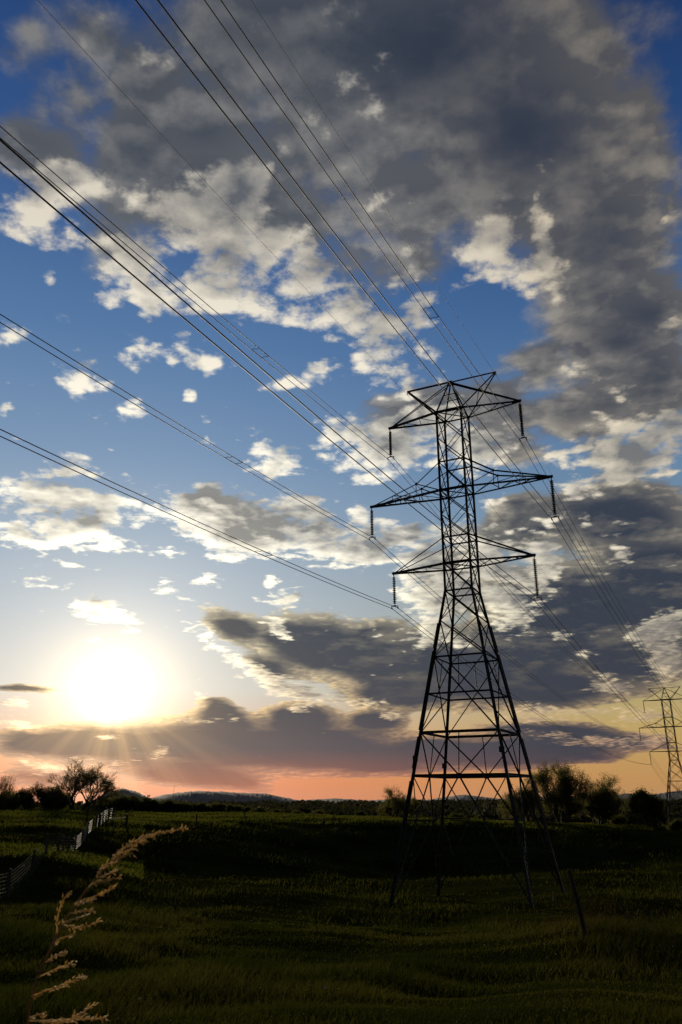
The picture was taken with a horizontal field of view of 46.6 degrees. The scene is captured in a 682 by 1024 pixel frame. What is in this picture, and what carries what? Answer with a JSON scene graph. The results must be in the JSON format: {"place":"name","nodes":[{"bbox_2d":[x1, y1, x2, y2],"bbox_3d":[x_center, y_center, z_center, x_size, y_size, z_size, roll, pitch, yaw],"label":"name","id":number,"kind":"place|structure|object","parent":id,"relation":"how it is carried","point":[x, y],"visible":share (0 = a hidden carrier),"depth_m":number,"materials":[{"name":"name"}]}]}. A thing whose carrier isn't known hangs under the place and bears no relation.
{"place":"outdoors","nodes":[
{"label":"outdoors","id":0,"kind":"place"},
{"bbox_2d":[83,788,148,803],"bbox_3d":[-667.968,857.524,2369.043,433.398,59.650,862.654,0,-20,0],"label":"hill","id":1,"kind":"structure","parent":0,"point":[130,792],"depth_m":2256.76,"materials":[{"name":"grey"}]},
{"bbox_2d":[151,791,296,803],"bbox_3d":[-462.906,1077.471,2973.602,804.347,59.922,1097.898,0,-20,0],"label":"hill","id":2,"kind":"structure","parent":0,"point":[201,796],"depth_m":2781.27,"materials":[{"name":"grey"}]},
{"bbox_2d":[299,798,359,802],"bbox_3d":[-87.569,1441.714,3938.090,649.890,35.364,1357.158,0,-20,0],"label":"hill","id":3,"kind":"structure","parent":0,"point":[335,800],"depth_m":3807.93,"materials":[{"name":"grey"}]},
{"bbox_2d":[0,810,681,1023],"bbox_3d":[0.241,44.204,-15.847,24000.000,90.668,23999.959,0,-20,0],"label":"pasture ground","id":4,"kind":"structure","parent":0,"point":[352,840],"depth_m":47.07,"materials":[{"name":"green plant"}]},
{"bbox_2d":[0,774,20,808],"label":"bare tree","id":5,"kind":"object","parent":4,"relation":"on","point":[10,790],"visible":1,"depth_m":143.78,"materials":[{"name":"brown plant"}]},
{"bbox_2d":[3,793,23,809],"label":"bush","id":6,"kind":"object","parent":4,"relation":"on","point":[12,805],"visible":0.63,"depth_m":147.88,"materials":[{"name":"green plant"}]},
{"bbox_2d":[13,785,31,808],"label":"leafy tree","id":7,"kind":"object","parent":4,"relation":"on","point":[23,792],"visible":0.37,"depth_m":153.92,"materials":[{"name":"green plant"}]},
{"bbox_2d":[20,792,38,809],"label":"bush","id":8,"kind":"object","parent":4,"relation":"on","point":[28,799],"visible":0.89,"depth_m":149.82,"materials":[{"name":"green plant"}]},
{"bbox_2d":[1,833,60,897],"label":"wire fence","id":9,"kind":"object","parent":4,"relation":"on","point":[31,870],"visible":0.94,"depth_m":44.54,"materials":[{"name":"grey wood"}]},
{"bbox_2d":[28,782,53,809],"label":"leafy tree","id":10,"kind":"object","parent":4,"relation":"on","point":[37,791],"visible":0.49,"depth_m":151.72,"materials":[{"name":"green plant"}]},
{"bbox_2d":[36,787,61,809],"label":"bush","id":11,"kind":"object","parent":4,"relation":"on","point":[46,803],"visible":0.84,"depth_m":149.22,"materials":[{"name":"green plant"}]},
{"bbox_2d":[55,792,73,809],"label":"bush","id":12,"kind":"object","parent":4,"relation":"on","point":[63,805],"visible":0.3,"depth_m":153.05,"materials":[{"name":"green plant"}]},
{"bbox_2d":[57,818,94,851],"bbox_3d":[-21.557,26.776,64.991,0.291,2.653,21.444,3,-20,-10],"label":"pipe fence","id":13,"kind":"object","parent":4,"relation":"on","point":[76,836],"visible":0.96,"depth_m":63.81,"materials":[{"name":"grey metal"}]},
{"bbox_2d":[43,756,126,810],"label":"budding tree","id":14,"kind":"object","parent":4,"relation":"on","point":[84,779],"visible":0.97,"depth_m":148.26,"materials":[{"name":"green plant"}]},
{"bbox_2d":[86,807,106,819],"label":"rail gate","id":15,"kind":"structure","parent":4,"relation":"on","point":[94,808],"depth_m":90.95,"materials":[{"name":"grey wood"}]},
{"bbox_2d":[89,797,109,809],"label":"bush","id":16,"kind":"object","parent":4,"relation":"on","point":[108,807],"visible":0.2,"depth_m":152.73,"materials":[{"name":"green plant"}]},
{"bbox_2d":[95,807,113,826],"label":"pipe fence","id":17,"kind":"object","parent":4,"relation":"on","point":[103,816],"visible":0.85,"depth_m":84.56,"materials":[{"name":"grey metal"}]},
{"bbox_2d":[26,824,194,1023],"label":"grass stalk","id":18,"kind":"object","parent":4,"relation":"on","point":[140,840],"depth_m":1.09,"materials":[{"name":"plant"}]},
{"bbox_2d":[98,814,127,826],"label":"rail gate","id":19,"kind":"structure","parent":4,"relation":"on","point":[126,822],"depth_m":82.21,"materials":[{"name":"grey wood"}]},
{"bbox_2d":[111,794,139,810],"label":"bush","id":20,"kind":"object","parent":4,"relation":"on","point":[125,803],"visible":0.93,"depth_m":154.05,"materials":[{"name":"green plant"}]},
{"bbox_2d":[131,792,153,811],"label":"bush","id":21,"kind":"object","parent":4,"relation":"on","point":[145,804],"visible":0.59,"depth_m":156.02,"materials":[{"name":"green plant"}]},
{"bbox_2d":[147,798,167,811],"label":"bush","id":22,"kind":"object","parent":4,"relation":"on","point":[156,806],"visible":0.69,"depth_m":157.87,"materials":[{"name":"green plant"}]},
{"bbox_2d":[158,799,179,811],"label":"bush","id":23,"kind":"object","parent":4,"relation":"on","point":[170,803],"visible":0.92,"depth_m":158.87,"materials":[{"name":"green plant"}]},
{"bbox_2d":[174,800,195,812],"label":"bush","id":24,"kind":"object","parent":4,"relation":"on","point":[185,806],"visible":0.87,"depth_m":159.68,"materials":[{"name":"green plant"}]},
{"bbox_2d":[193,802,213,811],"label":"bush","id":25,"kind":"object","parent":4,"relation":"on","point":[201,807],"visible":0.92,"depth_m":161.25,"materials":[{"name":"green plant"}]},
{"bbox_2d":[211,803,227,811],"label":"bush","id":26,"kind":"object","parent":4,"relation":"on","point":[219,807],"visible":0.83,"depth_m":162.75,"materials":[{"name":"green plant"}]},
{"bbox_2d":[224,803,235,811],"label":"bush","id":27,"kind":"object","parent":4,"relation":"on","point":[229,807],"visible":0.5,"depth_m":166.27,"materials":[{"name":"green plant"}]},
{"bbox_2d":[233,803,251,811],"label":"bush","id":28,"kind":"object","parent":4,"relation":"on","point":[239,808],"visible":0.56,"depth_m":164.63,"materials":[{"name":"green plant"}]},
{"bbox_2d":[250,806,271,812],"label":"bush","id":29,"kind":"object","parent":4,"relation":"on","point":[259,809],"visible":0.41,"depth_m":169.36,"materials":[{"name":"green plant"}]},
{"bbox_2d":[271,808,284,812],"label":"bush","id":30,"kind":"object","parent":4,"relation":"on","point":[276,810],"visible":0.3,"depth_m":171.29,"materials":[{"name":"green plant"}]},
{"bbox_2d":[312,809,324,814],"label":"bush","id":31,"kind":"object","parent":4,"relation":"on","point":[319,812],"visible":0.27,"depth_m":172.53,"materials":[{"name":"green plant"}]},
{"bbox_2d":[0,808,654,880],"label":"meadow grass","id":32,"kind":"structure","parent":4,"relation":"on","point":[132,866],"depth_m":95.19,"materials":[{"name":"green plant"}]},
{"bbox_2d":[16,798,681,827],"bbox_3d":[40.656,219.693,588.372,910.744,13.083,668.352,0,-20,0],"label":"woodland","id":33,"kind":"object","parent":4,"relation":"on","point":[349,807],"visible":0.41,"depth_m":397.04,"materials":[{"name":"green plant"}]},
{"bbox_2d":[354,810,367,815],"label":"bush","id":34,"kind":"object","parent":4,"relation":"on","point":[362,813],"visible":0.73,"depth_m":153.91,"materials":[{"name":"green plant"}]},
{"bbox_2d":[376,785,416,816],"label":"budding tree","id":35,"kind":"object","parent":4,"relation":"on","point":[396,805],"visible":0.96,"depth_m":135.86,"materials":[{"name":"green plant"}]},
{"bbox_2d":[402,796,420,815],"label":"budding tree","id":36,"kind":"object","parent":4,"relation":"on","point":[411,810],"visible":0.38,"depth_m":139.97,"materials":[{"name":"green plant"}]},
{"bbox_2d":[448,811,464,817],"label":"bush","id":37,"kind":"object","parent":4,"relation":"on","point":[457,815],"visible":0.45,"depth_m":147.52,"materials":[{"name":"green plant"}]},
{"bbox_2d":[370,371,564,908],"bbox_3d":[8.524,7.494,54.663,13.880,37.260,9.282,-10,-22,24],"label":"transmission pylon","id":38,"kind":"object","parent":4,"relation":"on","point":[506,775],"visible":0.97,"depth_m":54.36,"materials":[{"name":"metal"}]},
{"bbox_2d":[37,0,395,382],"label":"earth wire","id":39,"kind":"object","parent":38,"relation":"attached to","point":[201,177],"visible":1,"depth_m":39.65,"materials":[{"name":"metal"}]},
{"bbox_2d":[368,509,375,540],"bbox_3d":[2.351,0.924,60.191,0.596,2.501,0.354,-10,-22,24],"label":"insulator string","id":40,"kind":"object","parent":38,"relation":"hanging from","point":[371,522],"visible":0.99,"depth_m":60.12,"materials":[{"name":"ceramic"}]},
{"bbox_2d":[0,314,372,538],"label":"conductor pair","id":41,"kind":"object","parent":40,"relation":"hanging from","point":[165,416],"visible":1,"depth_m":39.00,"materials":[{"name":"metal"}]},
{"bbox_2d":[371,541,641,740],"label":"conductor pair","id":42,"kind":"object","parent":40,"relation":"hanging from","point":[484,635],"visible":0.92,"depth_m":80.24,"materials":[{"name":"metal"}]},
{"bbox_2d":[251,0,494,372],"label":"earth wire","id":43,"kind":"object","parent":38,"relation":"attached to","point":[359,167],"visible":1,"depth_m":38.88,"materials":[{"name":"metal"}]},
{"bbox_2d":[387,430,393,459],"bbox_3d":[3.840,-5.247,61.609,0.596,2.501,0.354,-10,-22,24],"label":"insulator string","id":44,"kind":"object","parent":38,"relation":"hanging from","point":[390,441],"visible":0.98,"depth_m":61.54,"materials":[{"name":"ceramic"}]},
{"bbox_2d":[0,126,392,457],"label":"conductor pair","id":45,"kind":"object","parent":44,"relation":"hanging from","point":[175,277],"visible":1,"depth_m":38.32,"materials":[{"name":"metal"}]},
{"bbox_2d":[391,459,644,712],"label":"conductor pair","id":46,"kind":"object","parent":44,"relation":"hanging from","point":[497,576],"visible":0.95,"depth_m":84.19,"materials":[{"name":"metal"}]},
{"bbox_2d":[391,576,398,609],"bbox_3d":[3.881,5.821,57.657,0.596,2.501,0.354,-10,-22,24],"label":"insulator string","id":47,"kind":"object","parent":38,"relation":"hanging from","point":[394,592],"visible":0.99,"depth_m":57.63,"materials":[{"name":"ceramic"}]},
{"bbox_2d":[0,429,396,607],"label":"conductor pair","id":48,"kind":"object","parent":47,"relation":"hanging from","point":[175,511],"visible":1,"depth_m":35.77,"materials":[{"name":"metal"}]},
{"bbox_2d":[393,609,651,764],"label":"conductor pair","id":49,"kind":"object","parent":47,"relation":"hanging from","point":[501,686],"visible":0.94,"depth_m":77.67,"materials":[{"name":"metal"}]},
{"bbox_2d":[518,404,526,441],"bbox_3d":[13.048,-6.560,57.287,0.596,3.037,0.354,-10,-22,24],"label":"insulator string","id":50,"kind":"object","parent":38,"relation":"hanging from","point":[521,418],"visible":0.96,"depth_m":57.23,"materials":[{"name":"ceramic"}]},
{"bbox_2d":[204,0,525,439],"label":"conductor pair","id":51,"kind":"object","parent":50,"relation":"hanging from","point":[350,190],"visible":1,"depth_m":32.25,"materials":[{"name":"metal"}]},
{"bbox_2d":[521,441,678,697],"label":"conductor pair","id":52,"kind":"object","parent":50,"relation":"hanging from","point":[591,555],"visible":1,"depth_m":75.57,"materials":[{"name":"metal"}]},
{"bbox_2d":[408,396,642,684],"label":"earth wire","id":53,"kind":"object","parent":38,"relation":"attached to","point":[499,516],"visible":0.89,"depth_m":81.89,"materials":[{"name":"metal"}]},
{"bbox_2d":[532,558,541,600],"bbox_3d":[13.128,4.502,53.317,0.596,3.037,0.354,-10,-22,24],"label":"insulator string","id":54,"kind":"object","parent":38,"relation":"hanging from","point":[535,575],"visible":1,"depth_m":53.29,"materials":[{"name":"ceramic"}]},
{"bbox_2d":[0,139,540,599],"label":"conductor pair","id":55,"kind":"object","parent":54,"relation":"hanging from","point":[76,207],"visible":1,"depth_m":21.13,"materials":[{"name":"metal"}]},
{"bbox_2d":[535,601,679,754],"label":"conductor pair","id":56,"kind":"object","parent":54,"relation":"hanging from","point":[595,666],"visible":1,"depth_m":68.31,"materials":[{"name":"metal"}]},
{"bbox_2d":[550,478,559,520],"bbox_3d":[14.601,-0.906,54.472,0.596,3.037,0.354,-10,-22,24],"label":"insulator string","id":57,"kind":"object","parent":38,"relation":"hanging from","point":[552,495],"visible":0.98,"depth_m":54.47,"materials":[{"name":"ceramic"}]},
{"bbox_2d":[135,0,557,518],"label":"conductor pair","id":58,"kind":"object","parent":57,"relation":"hanging from","point":[165,38],"visible":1,"depth_m":24.51,"materials":[{"name":"metal"}]},
{"bbox_2d":[553,521,681,713],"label":"conductor pair","id":59,"kind":"object","parent":57,"relation":"hanging from","point":[610,604],"visible":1,"depth_m":69.70,"materials":[{"name":"metal"}]},
{"bbox_2d":[496,375,673,678],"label":"earth wire","id":60,"kind":"object","parent":38,"relation":"attached to","point":[576,517],"visible":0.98,"depth_m":83.21,"materials":[{"name":"metal"}]},
{"bbox_2d":[494,780,550,822],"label":"budding tree","id":61,"kind":"object","parent":4,"relation":"on","point":[526,805],"visible":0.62,"depth_m":119.24,"materials":[{"name":"green plant"}]},
{"bbox_2d":[522,757,593,823],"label":"budding tree","id":62,"kind":"object","parent":4,"relation":"on","point":[560,797],"visible":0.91,"depth_m":115.51,"materials":[{"name":"green plant"}]},
{"bbox_2d":[456,890,681,974],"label":"dead grass","id":63,"kind":"structure","parent":4,"relation":"on","point":[600,924],"depth_m":21.95,"materials":[{"name":"plant"}]},
{"bbox_2d":[567,869,587,937],"bbox_3d":[6.383,10.670,21.262,0.451,1.989,0.130,0,-20,0],"label":"fence post","id":64,"kind":"object","parent":4,"relation":"on","point":[577,902],"visible":0.84,"depth_m":21.28,"materials":[{"name":"brown wood"}]},
{"bbox_2d":[570,770,632,824],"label":"budding tree","id":65,"kind":"object","parent":4,"relation":"on","point":[602,802],"visible":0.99,"depth_m":115.33,"materials":[{"name":"green plant"}]},
{"bbox_2d":[606,900,617,918],"bbox_3d":[9.727,14.358,28.275,0.209,0.929,0.463,17,-26,-40],"label":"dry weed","id":66,"kind":"object","parent":4,"relation":"on","point":[612,909],"visible":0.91,"depth_m":28.29,"materials":[{"name":"brown plant"}]},
{"bbox_2d":[606,813,627,825],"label":"bush","id":67,"kind":"object","parent":4,"relation":"on","point":[617,820],"visible":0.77,"depth_m":116.65,"materials":[{"name":"green plant"}]},
{"bbox_2d":[622,909,638,931],"bbox_3d":[8.122,11.414,22.061,0.246,0.706,0.504,7,-21,-20],"label":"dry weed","id":68,"kind":"object","parent":4,"relation":"on","point":[631,918],"visible":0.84,"depth_m":22.12,"materials":[{"name":"brown plant"}]},
{"bbox_2d":[625,784,671,828],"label":"dark tree","id":69,"kind":"object","parent":4,"relation":"on","point":[649,807],"visible":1,"depth_m":106.46,"materials":[{"name":"green plant"}]},
{"bbox_2d":[639,687,681,827],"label":"transmission pylon","id":70,"kind":"object","parent":4,"relation":"on","point":[670,760],"visible":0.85,"depth_m":185.48,"materials":[{"name":"metal"}]},
{"bbox_2d":[666,819,681,830],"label":"bush","id":71,"kind":"object","parent":4,"relation":"on","point":[676,825],"visible":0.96,"depth_m":110.51,"materials":[{"name":"green plant"}]},
{"bbox_2d":[0,0,681,802],"label":"sky","id":72,"kind":"structure","parent":0,"point":[528,153],"materials":[{"name":"blue"}]},
{"bbox_2d":[448,797,470,801],"bbox_3d":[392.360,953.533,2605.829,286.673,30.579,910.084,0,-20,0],"label":"hill","id":73,"kind":"structure","parent":0,"point":[459,798],"depth_m":2511.55,"materials":[{"name":"grey"}]},
{"bbox_2d":[369,790,681,801],"bbox_3d":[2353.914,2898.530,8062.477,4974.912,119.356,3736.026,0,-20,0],"label":"hill","id":74,"kind":"structure","parent":0,"point":[664,795],"depth_m":7734.51,"materials":[{"name":"grey"}]}
]}

